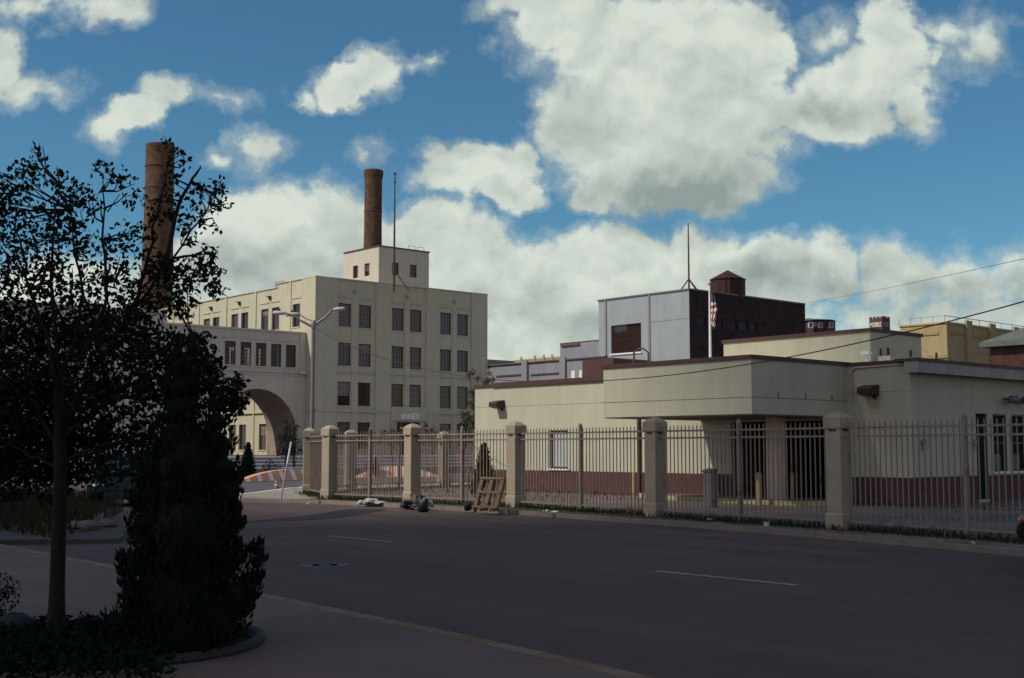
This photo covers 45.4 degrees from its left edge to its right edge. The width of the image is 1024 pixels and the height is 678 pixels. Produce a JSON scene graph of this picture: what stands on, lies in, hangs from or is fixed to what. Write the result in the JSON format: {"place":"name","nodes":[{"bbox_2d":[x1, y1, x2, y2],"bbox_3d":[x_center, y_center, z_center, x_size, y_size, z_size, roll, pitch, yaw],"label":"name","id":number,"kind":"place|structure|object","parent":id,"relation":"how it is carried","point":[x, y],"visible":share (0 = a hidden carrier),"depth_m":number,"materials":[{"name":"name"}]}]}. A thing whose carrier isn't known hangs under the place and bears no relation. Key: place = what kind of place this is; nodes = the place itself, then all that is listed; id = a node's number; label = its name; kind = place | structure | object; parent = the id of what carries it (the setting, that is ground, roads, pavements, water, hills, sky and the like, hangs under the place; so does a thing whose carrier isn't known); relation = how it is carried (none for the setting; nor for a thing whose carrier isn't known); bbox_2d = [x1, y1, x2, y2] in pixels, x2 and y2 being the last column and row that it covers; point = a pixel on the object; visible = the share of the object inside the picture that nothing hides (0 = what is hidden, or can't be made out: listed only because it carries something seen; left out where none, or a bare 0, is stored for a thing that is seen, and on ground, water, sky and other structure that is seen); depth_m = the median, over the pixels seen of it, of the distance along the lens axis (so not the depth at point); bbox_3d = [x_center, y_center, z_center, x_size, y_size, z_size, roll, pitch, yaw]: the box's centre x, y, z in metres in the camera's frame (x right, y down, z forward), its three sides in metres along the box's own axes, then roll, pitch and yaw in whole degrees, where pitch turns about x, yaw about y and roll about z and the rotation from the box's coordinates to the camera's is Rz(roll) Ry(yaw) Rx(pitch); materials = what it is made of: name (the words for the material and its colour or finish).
{"place":"outdoors","nodes":[
{"label":"outdoors","id":0,"kind":"place"},
{"bbox_2d":[0,499,123,537],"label":"corner lot","id":1,"kind":"structure","parent":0,"point":[77,532],"depth_m":23.41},
{"bbox_2d":[0,484,108,537],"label":"lot weeds","id":2,"kind":"object","parent":1,"relation":"on","point":[6,523],"visible":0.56,"depth_m":26.86,"materials":[{"name":"plant"}]},
{"bbox_2d":[104,485,123,517],"bbox_3d":[-9.324,3.812,28.721,0.048,0.680,3.720,1,-5,-12],"label":"wire fence","id":3,"kind":"object","parent":1,"relation":"on","point":[114,497],"visible":0.87,"depth_m":28.68,"materials":[{"name":"metal"}]},
{"bbox_2d":[5,472,472,491],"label":"side street","id":4,"kind":"structure","parent":0,"point":[257,486],"depth_m":57.84,"materials":[{"name":"asphalt"}]},
{"bbox_2d":[240,442,256,476],"bbox_3d":[-13.591,6.325,63.044,1.045,2.125,1.130,4,-7,-41],"label":"spruce","id":5,"kind":"object","parent":4,"relation":"on","point":[248,458],"visible":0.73,"depth_m":62.87,"materials":[{"name":"green plant"}]},
{"bbox_2d":[243,469,342,481],"bbox_3d":[-11.405,7.059,63.689,0.758,0.580,10.277,-2,-6,23],"label":"barrier","id":6,"kind":"object","parent":4,"relation":"on","point":[291,474],"visible":0.52,"depth_m":62.08,"materials":[{"name":"orange paint"}]},
{"bbox_2d":[272,305,344,428],"bbox_3d":[-9.640,2.634,58.494,3.445,8.469,1.438,0,-5,5],"label":"street lamp","id":7,"kind":"object","parent":4,"relation":"on","point":[313,324],"visible":0.84,"depth_m":58.15,"materials":[{"name":"metal"}]},
{"bbox_2d":[315,301,1023,381],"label":"overhead cable","id":8,"kind":"object","parent":7,"relation":"attached to","point":[725,367],"visible":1,"depth_m":29.67,"materials":[{"name":"rubber"}]},
{"bbox_2d":[356,466,437,477],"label":"painted planter","id":9,"kind":"object","parent":4,"relation":"on","point":[394,472],"visible":0.31,"depth_m":69.79,"materials":[{"name":"orange paint"}]},
{"bbox_2d":[20,455,474,470],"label":"plaza terrace","id":10,"kind":"structure","parent":0,"point":[277,462],"depth_m":104.11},
{"bbox_2d":[0,299,167,455],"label":"cream block","id":11,"kind":"structure","parent":10,"relation":"on","point":[155,319],"depth_m":117.11,"materials":[{"name":"paint"}]},
{"bbox_2d":[140,142,174,310],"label":"brick chimney","id":12,"kind":"object","parent":10,"relation":"on","point":[157,155],"visible":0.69,"depth_m":165.76,"materials":[{"name":"brick"}]},
{"bbox_2d":[165,322,307,454],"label":"arched bridge","id":13,"kind":"structure","parent":10,"relation":"on","point":[277,396],"depth_m":129.83,"materials":[{"name":"paint"}]},
{"bbox_2d":[276,420,294,466],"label":"young tree","id":14,"kind":"object","parent":10,"relation":"on","point":[283,447],"visible":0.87,"depth_m":93.38,"materials":[{"name":"green plant"}]},
{"bbox_2d":[285,418,302,466],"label":"young tree","id":15,"kind":"object","parent":10,"relation":"on","point":[294,452],"visible":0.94,"depth_m":93.47,"materials":[{"name":"green plant"}]},
{"bbox_2d":[158,245,487,454],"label":"annex building","id":16,"kind":"structure","parent":10,"relation":"on","point":[420,323],"depth_m":138.55,"materials":[{"name":"beige paint"}]},
{"bbox_2d":[240,425,245,449],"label":"window","id":17,"kind":"structure","parent":16,"relation":"in","point":[242,427],"depth_m":141.47,"materials":[{"name":"glass"}]},
{"bbox_2d":[260,424,265,449],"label":"window","id":18,"kind":"structure","parent":16,"relation":"in","point":[263,426],"depth_m":138.03,"materials":[{"name":"glass"}]},
{"bbox_2d":[337,382,349,405],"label":"window","id":19,"kind":"structure","parent":16,"relation":"in","point":[343,387],"depth_m":132.87,"materials":[{"name":"glass"}]},
{"bbox_2d":[338,342,349,365],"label":"window","id":20,"kind":"structure","parent":16,"relation":"in","point":[343,349],"depth_m":133.23,"materials":[{"name":"glass"}]},
{"bbox_2d":[338,303,350,326],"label":"window","id":21,"kind":"structure","parent":16,"relation":"in","point":[344,316],"depth_m":133.65,"materials":[{"name":"glass"}]},
{"bbox_2d":[357,422,368,448],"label":"window","id":22,"kind":"structure","parent":16,"relation":"in","point":[362,426],"depth_m":134.14,"materials":[{"name":"glass"}]},
{"bbox_2d":[358,344,369,366],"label":"window","id":23,"kind":"structure","parent":16,"relation":"in","point":[363,357],"depth_m":134.96,"materials":[{"name":"glass"}]},
{"bbox_2d":[358,383,369,405],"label":"window","id":24,"kind":"structure","parent":16,"relation":"in","point":[363,388],"depth_m":134.60,"materials":[{"name":"glass"}]},
{"bbox_2d":[359,305,370,327],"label":"window","id":25,"kind":"structure","parent":16,"relation":"in","point":[364,311],"depth_m":135.32,"materials":[{"name":"glass"}]},
{"bbox_2d":[364,168,382,247],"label":"brick chimney","id":26,"kind":"object","parent":16,"relation":"on","point":[373,177],"visible":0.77,"depth_m":201.58,"materials":[{"name":"brick"}]},
{"bbox_2d":[391,384,401,406],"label":"window","id":27,"kind":"structure","parent":16,"relation":"in","point":[396,389],"depth_m":137.49,"materials":[{"name":"glass"}]},
{"bbox_2d":[392,308,402,330],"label":"window","id":28,"kind":"structure","parent":16,"relation":"in","point":[397,314],"depth_m":138.30,"materials":[{"name":"glass"}]},
{"bbox_2d":[392,346,402,368],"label":"window","id":29,"kind":"structure","parent":16,"relation":"in","point":[397,352],"depth_m":137.93,"materials":[{"name":"glass"}]},
{"bbox_2d":[393,172,408,290],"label":"roof mast","id":30,"kind":"object","parent":16,"relation":"on","point":[394,271],"visible":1,"depth_m":135.30,"materials":[{"name":"metal"}]},
{"bbox_2d":[397,422,418,454],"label":"door","id":31,"kind":"structure","parent":16,"relation":"in","point":[404,424],"depth_m":137.66,"materials":[{"name":"paint"}]},
{"bbox_2d":[409,385,419,406],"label":"window","id":32,"kind":"structure","parent":16,"relation":"in","point":[414,395],"depth_m":139.18,"materials":[{"name":"glass"}]},
{"bbox_2d":[410,310,420,331],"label":"window","id":33,"kind":"structure","parent":16,"relation":"in","point":[415,315],"depth_m":139.96,"materials":[{"name":"glass"}]},
{"bbox_2d":[410,347,420,369],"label":"window","id":34,"kind":"structure","parent":16,"relation":"in","point":[415,353],"depth_m":139.55,"materials":[{"name":"glass"}]},
{"bbox_2d":[440,312,449,334],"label":"window","id":35,"kind":"structure","parent":16,"relation":"in","point":[444,317],"depth_m":142.76,"materials":[{"name":"glass"}]},
{"bbox_2d":[440,349,449,370],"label":"window","id":36,"kind":"structure","parent":16,"relation":"in","point":[444,354],"depth_m":142.37,"materials":[{"name":"glass"}]},
{"bbox_2d":[440,386,449,407],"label":"window","id":37,"kind":"structure","parent":16,"relation":"in","point":[444,390],"depth_m":142.03,"materials":[{"name":"glass"}]},
{"bbox_2d":[457,314,466,335],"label":"window","id":38,"kind":"structure","parent":16,"relation":"in","point":[461,319],"depth_m":144.44,"materials":[{"name":"glass"}]},
{"bbox_2d":[457,350,466,371],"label":"window","id":39,"kind":"structure","parent":16,"relation":"in","point":[461,355],"depth_m":144.05,"materials":[{"name":"glass"}]},
{"bbox_2d":[457,387,466,408],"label":"window","id":40,"kind":"structure","parent":16,"relation":"in","point":[461,391],"depth_m":143.68,"materials":[{"name":"glass"}]},
{"bbox_2d":[457,364,495,455],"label":"ornamental tree","id":41,"kind":"object","parent":10,"relation":"on","point":[468,419],"visible":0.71,"depth_m":66.03,"materials":[{"name":"green plant"}]},
{"bbox_2d":[487,356,647,383],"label":"grey shed","id":42,"kind":"structure","parent":10,"relation":"on","point":[559,368],"depth_m":156.62,"materials":[{"name":"white paint"}]},
{"bbox_2d":[560,288,805,360],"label":"grey warehouse","id":43,"kind":"structure","parent":10,"relation":"on","point":[667,325],"depth_m":156.81,"materials":[{"name":"metal"}]},
{"bbox_2d":[612,323,640,353],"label":"window","id":44,"kind":"structure","parent":43,"relation":"in","point":[626,338],"depth_m":158.98,"materials":[{"name":"paint"}]},
{"bbox_2d":[709,270,745,299],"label":"roof water tank","id":45,"kind":"object","parent":43,"relation":"on","point":[727,281],"visible":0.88,"depth_m":157.47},
{"bbox_2d":[0,547,622,677],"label":"sidewalk","id":46,"kind":"structure","parent":0,"point":[303,642],"depth_m":9.42,"materials":[{"name":"grey concrete"}]},
{"bbox_2d":[0,573,22,617],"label":"shrub","id":47,"kind":"object","parent":46,"relation":"on","point":[4,595],"visible":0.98,"depth_m":10.98,"materials":[{"name":"green plant"}]},
{"bbox_2d":[2,623,254,659],"bbox_3d":[-3.087,2.402,9.549,2.120,0.115,2.120,4,-7,-41],"label":"tree bed","id":48,"kind":"object","parent":46,"relation":"on","point":[243,639],"visible":0.1,"depth_m":9.51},
{"bbox_2d":[0,612,37,633],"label":"boulder","id":49,"kind":"object","parent":48,"relation":"on","point":[17,618],"visible":0.48,"depth_m":9.86,"materials":[{"name":"grey stone"}]},
{"bbox_2d":[0,606,250,677],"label":"ground cover","id":50,"kind":"object","parent":48,"relation":"on","point":[63,650],"visible":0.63,"depth_m":8.59,"materials":[{"name":"green plant"}]},
{"bbox_2d":[0,136,251,638],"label":"street tree","id":51,"kind":"object","parent":48,"relation":"on","point":[59,457],"visible":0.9,"depth_m":9.88,"materials":[{"name":"green plant"}]},
{"bbox_2d":[108,348,268,655],"bbox_3d":[-2.432,1.319,9.298,1.007,2.495,1.001,4,-7,-41],"label":"foreground conifer","id":52,"kind":"object","parent":48,"relation":"on","point":[189,522],"visible":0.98,"depth_m":9.08,"materials":[{"name":"green plant"}]},
{"bbox_2d":[5,618,265,670],"bbox_3d":[-3.087,2.360,9.553,2.290,0.090,2.290,4,-7,-41],"label":"bed edging","id":53,"kind":"object","parent":46,"relation":"on","point":[257,640],"visible":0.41,"depth_m":8.91,"materials":[{"name":"concrete"}]},
{"bbox_2d":[239,483,472,502],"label":"corner sidewalk","id":54,"kind":"structure","parent":0,"point":[289,496],"depth_m":40.30,"materials":[{"name":"concrete"}]},
{"bbox_2d":[302,428,314,491],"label":"fence pillar","id":55,"kind":"structure","parent":54,"relation":"on","point":[307,432],"depth_m":42.44,"materials":[{"name":"paint"}]},
{"bbox_2d":[308,432,321,493],"bbox_3d":[-6.376,4.125,40.417,0.060,2.080,4.274,2,-5,-17],"label":"fence panel","id":56,"kind":"object","parent":54,"relation":"on","point":[315,441],"visible":0.56,"depth_m":41.10,"materials":[{"name":"paint"}]},
{"bbox_2d":[315,433,348,486],"bbox_3d":[-6.665,4.540,45.058,0.060,2.080,4.614,-1,-5,9],"label":"fence panel","id":57,"kind":"object","parent":54,"relation":"on","point":[343,449],"visible":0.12,"depth_m":46.61,"materials":[{"name":"paint"}]},
{"bbox_2d":[0,484,1023,677],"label":"road","id":58,"kind":"structure","parent":0,"point":[605,593],"depth_m":14.39,"materials":[{"name":"asphalt"}]},
{"bbox_2d":[0,503,134,544],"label":"lot kerb","id":59,"kind":"structure","parent":58,"relation":"on","point":[110,535],"depth_m":21.63,"materials":[{"name":"concrete"}]},
{"bbox_2d":[78,519,102,530],"bbox_3d":[-8.145,3.615,23.659,0.416,0.274,0.616,4,-7,-41],"label":"rubble stone","id":60,"kind":"object","parent":59,"relation":"on","point":[89,525],"visible":0.76,"depth_m":23.47,"materials":[{"name":"stone"}]},
{"bbox_2d":[85,454,137,501],"bbox_3d":[-11.173,4.041,35.057,1.850,1.492,4.550,2,-5,-18],"label":"parked car","id":61,"kind":"object","parent":58,"relation":"on","point":[128,486],"visible":0.19,"depth_m":33.06,"materials":[{"name":"green paint"}]},
{"bbox_2d":[247,509,384,522],"bbox_3d":[-4.560,4.359,30.290,1.499,0.001,6.675,-1,-5,15],"label":"tar stain","id":62,"kind":"object","parent":58,"relation":"on","point":[343,513],"visible":0.93,"depth_m":30.20,"materials":[{"name":"asphalt"}]},
{"bbox_2d":[299,563,350,567],"bbox_3d":[-2.648,3.201,17.345,0.720,0.011,0.720,4,-7,-41],"label":"manhole cover","id":63,"kind":"object","parent":58,"relation":"on","point":[321,565],"visible":1,"depth_m":17.26,"materials":[{"name":"metal"}]},
{"bbox_2d":[0,544,654,677],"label":"kerb","id":64,"kind":"structure","parent":58,"relation":"on","point":[576,662],"depth_m":10.05,"materials":[{"name":"concrete"}]},
{"bbox_2d":[415,495,428,511],"bbox_3d":[-2.331,4.309,31.929,0.316,0.466,0.403,4,-7,-41],"label":"rubbish bag","id":65,"kind":"object","parent":58,"relation":"on","point":[422,503],"visible":1,"depth_m":31.81,"materials":[{"name":"plastic"}]},
{"bbox_2d":[472,477,505,511],"bbox_3d":[-0.572,3.890,30.749,0.748,0.831,1.172,-1,-5,13],"label":"wooden pallet","id":66,"kind":"object","parent":58,"relation":"on","point":[488,491],"visible":1,"depth_m":30.72,"materials":[{"name":"brown wood"}]},
{"bbox_2d":[239,498,1023,556],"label":"kerb","id":67,"kind":"structure","parent":58,"relation":"on","point":[930,544],"depth_m":24.18,"materials":[{"name":"concrete"}]},
{"bbox_2d":[657,570,796,584],"bbox_3d":[2.685,3.052,15.673,0.120,0.001,2.301,4,-7,-41],"label":"road marking","id":68,"kind":"object","parent":58,"relation":"on","point":[728,578],"visible":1,"depth_m":15.55,"materials":[{"name":"yellow paint"}]},
{"bbox_2d":[1016,515,1023,540],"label":"parked car","id":69,"kind":"object","parent":58,"relation":"on","point":[1020,529],"visible":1,"depth_m":16.94,"materials":[{"name":"paint"}]},
{"bbox_2d":[0,0,1023,360],"label":"sky","id":70,"kind":"structure","parent":0,"point":[550,160],"materials":[{"name":"blue"}]},
{"bbox_2d":[311,499,1023,543],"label":"verge","id":71,"kind":"structure","parent":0,"point":[611,515],"depth_m":27.37,"materials":[{"name":"concrete"}]},
{"bbox_2d":[320,425,339,498],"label":"fence pillar","id":72,"kind":"structure","parent":71,"relation":"on","point":[328,432],"depth_m":38.09,"materials":[{"name":"paint"}]},
{"bbox_2d":[333,428,403,500],"bbox_3d":[-4.299,3.820,37.034,3.288,2.285,0.098,-4,-7,41],"label":"fence panel","id":73,"kind":"object","parent":71,"relation":"on","point":[370,435],"visible":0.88,"depth_m":37.03,"materials":[{"name":"paint"}]},
{"bbox_2d":[400,499,416,509],"bbox_3d":[-2.739,4.454,33.001,0.511,0.289,0.605,4,-7,-41],"label":"rubbish bag","id":74,"kind":"object","parent":71,"relation":"on","point":[408,504],"visible":0.92,"depth_m":32.86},
{"bbox_2d":[403,423,421,500],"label":"fence pillar","id":75,"kind":"structure","parent":71,"relation":"on","point":[411,431],"depth_m":35.73,"materials":[{"name":"paint"}]},
{"bbox_2d":[416,426,506,503],"bbox_3d":[-1.403,3.584,34.392,3.853,2.285,0.097,-5,-7,44],"label":"fence panel","id":76,"kind":"object","parent":71,"relation":"on","point":[462,439],"visible":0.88,"depth_m":34.41,"materials":[{"name":"paint"}]},
{"bbox_2d":[505,421,526,506],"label":"fence pillar","id":77,"kind":"structure","parent":71,"relation":"on","point":[513,430],"depth_m":32.80,"materials":[{"name":"paint"}]},
{"bbox_2d":[519,423,643,513],"bbox_3d":[1.719,3.252,30.686,0.098,2.285,5.178,4,-6,-36],"label":"fence panel","id":78,"kind":"object","parent":71,"relation":"on","point":[580,438],"visible":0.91,"depth_m":30.65,"materials":[{"name":"paint"}]},
{"bbox_2d":[642,417,667,516],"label":"fence pillar","id":79,"kind":"structure","parent":71,"relation":"on","point":[651,429],"depth_m":28.31,"materials":[{"name":"paint"}]},
{"bbox_2d":[294,490,1023,544],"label":"sidewalk","id":80,"kind":"structure","parent":71,"relation":"on","point":[727,519],"depth_m":26.27,"materials":[{"name":"concrete"}]},
{"bbox_2d":[659,419,826,525],"bbox_3d":[4.859,2.850,26.182,0.098,2.285,5.115,3,-6,-34],"label":"fence panel","id":81,"kind":"object","parent":71,"relation":"on","point":[739,437],"visible":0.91,"depth_m":26.12,"materials":[{"name":"paint"}]},
{"bbox_2d":[639,518,1023,548],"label":"cobble strip","id":82,"kind":"object","parent":71,"relation":"on","point":[999,544],"visible":1,"depth_m":21.70,"materials":[{"name":"stone"}]},
{"bbox_2d":[823,411,854,529],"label":"fence pillar","id":83,"kind":"structure","parent":71,"relation":"on","point":[835,423],"depth_m":23.79,"materials":[{"name":"paint"}]},
{"bbox_2d":[844,412,1023,537],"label":"fence panel","id":84,"kind":"object","parent":71,"relation":"on","point":[964,425],"visible":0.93,"depth_m":21.88,"materials":[{"name":"paint"}]},
{"bbox_2d":[339,487,1023,537],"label":"forecourt","id":85,"kind":"structure","parent":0,"point":[977,514],"depth_m":32.33,"materials":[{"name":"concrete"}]},
{"bbox_2d":[344,430,357,488],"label":"fence pillar","id":86,"kind":"structure","parent":85,"relation":"on","point":[354,459],"depth_m":47.36,"materials":[{"name":"paint"}]},
{"bbox_2d":[356,433,440,487],"bbox_3d":[-4.572,4.942,49.583,0.098,2.285,5.016,-4,-7,39],"label":"fence panel","id":87,"kind":"object","parent":85,"relation":"on","point":[374,438],"visible":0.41,"depth_m":49.20,"materials":[{"name":"paint"}]},
{"bbox_2d":[437,431,450,487],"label":"fence pillar","id":88,"kind":"structure","parent":85,"relation":"on","point":[444,460],"depth_m":51.52,"materials":[{"name":"paint"}]},
{"bbox_2d":[274,485,635,501],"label":"forecourt weeds","id":89,"kind":"object","parent":85,"relation":"on","point":[482,493],"visible":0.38,"depth_m":42.48,"materials":[{"name":"plant"}]},
{"bbox_2d":[450,436,474,484],"bbox_3d":[-0.231,5.358,54.243,7.051,2.285,0.100,5,-7,-44],"label":"fence panel","id":90,"kind":"object","parent":85,"relation":"on","point":[457,481],"visible":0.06,"depth_m":52.20,"materials":[{"name":"paint"}]},
{"bbox_2d":[471,442,497,492],"bbox_3d":[-1.025,4.713,44.401,1.023,1.976,1.029,4,-7,-41],"label":"dark arborvitae","id":91,"kind":"object","parent":85,"relation":"on","point":[488,468],"visible":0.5,"depth_m":44.26,"materials":[{"name":"green plant"}]},
{"bbox_2d":[702,468,716,507],"bbox_3d":[5.502,4.137,34.037,0.310,1.080,0.340,4,-7,-41],"label":"trash can","id":92,"kind":"object","parent":85,"relation":"on","point":[711,488],"visible":0.74,"depth_m":33.94,"materials":[{"name":"metal"}]},
{"bbox_2d":[708,282,711,356],"bbox_3d":[10.073,2.134,62.056,0.200,10.099,0.200,4,-7,-41],"label":"flagpole","id":93,"kind":"object","parent":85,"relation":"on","point":[710,339],"visible":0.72,"depth_m":62.25,"materials":[{"name":"metal"}]},
{"bbox_2d":[711,290,716,328],"bbox_3d":[10.294,-1.514,62.321,0.333,2.014,0.165,1,-5,-6],"label":"flag","id":94,"kind":"object","parent":93,"relation":"hanging from","point":[713,310],"visible":1,"depth_m":62.32,"materials":[{"name":"fabric"}]},
{"bbox_2d":[639,493,824,505],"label":"kerb island","id":95,"kind":"structure","parent":85,"relation":"on","point":[766,500],"depth_m":36.27,"materials":[{"name":"concrete"}]},
{"bbox_2d":[473,328,1023,505],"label":"building","id":96,"kind":"structure","parent":85,"relation":"on","point":[898,378],"depth_m":37.46,"materials":[{"name":"paint"}]},
{"bbox_2d":[552,430,567,468],"bbox_3d":[1.842,4.141,45.937,0.070,1.430,1.010,4,-7,-41],"label":"window","id":97,"kind":"structure","parent":96,"relation":"in","point":[565,447],"depth_m":46.00,"materials":[{"name":"glass"}]},
{"bbox_2d":[975,413,987,499],"bbox_3d":[14.359,3.600,37.575,0.700,2.620,0.080,4,-7,-41],"label":"door","id":98,"kind":"structure","parent":96,"relation":"in","point":[981,417],"depth_m":37.57,"materials":[{"name":"green glass"}]},
{"bbox_2d":[992,414,1007,471],"bbox_3d":[15.231,3.245,38.322,0.850,1.800,0.070,4,-7,-41],"label":"window","id":99,"kind":"structure","parent":96,"relation":"in","point":[999,416],"depth_m":38.38,"materials":[{"name":"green glass"}]},
{"bbox_2d":[1011,414,1023,470],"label":"window","id":100,"kind":"structure","parent":96,"relation":"in","point":[1013,417],"depth_m":39.17,"materials":[{"name":"green glass"}]},
{"bbox_2d":[756,472,761,504],"bbox_3d":[7.124,4.328,35.336,0.176,0.970,0.180,4,-7,-41],"label":"bollard","id":101,"kind":"object","parent":85,"relation":"on","point":[757,489],"visible":0.64,"depth_m":35.27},
{"bbox_2d":[899,315,1023,363],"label":"ochre building","id":102,"kind":"structure","parent":0,"point":[954,341],"depth_m":107.14,"materials":[{"name":"concrete"}]},
{"label":"ground","id":103,"kind":"structure","parent":0,"visible":0},
{"bbox_2d":[514,354,559,362],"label":"ochre hall","id":104,"kind":"structure","parent":103,"relation":"on","point":[540,359],"depth_m":235.15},
{"bbox_2d":[805,318,835,332],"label":"hipped house","id":105,"kind":"structure","parent":103,"relation":"on","point":[812,325],"depth_m":170.27,"materials":[{"name":"brick"}]},
{"bbox_2d":[869,316,889,329],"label":"sign tower","id":106,"kind":"structure","parent":103,"relation":"on","point":[881,322],"depth_m":216.93,"materials":[{"name":"brown paint"}]},
{"bbox_2d":[979,328,1023,366],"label":"red brick building","id":107,"kind":"structure","parent":103,"relation":"on","point":[1006,349],"depth_m":79.47,"materials":[{"name":"brick"}]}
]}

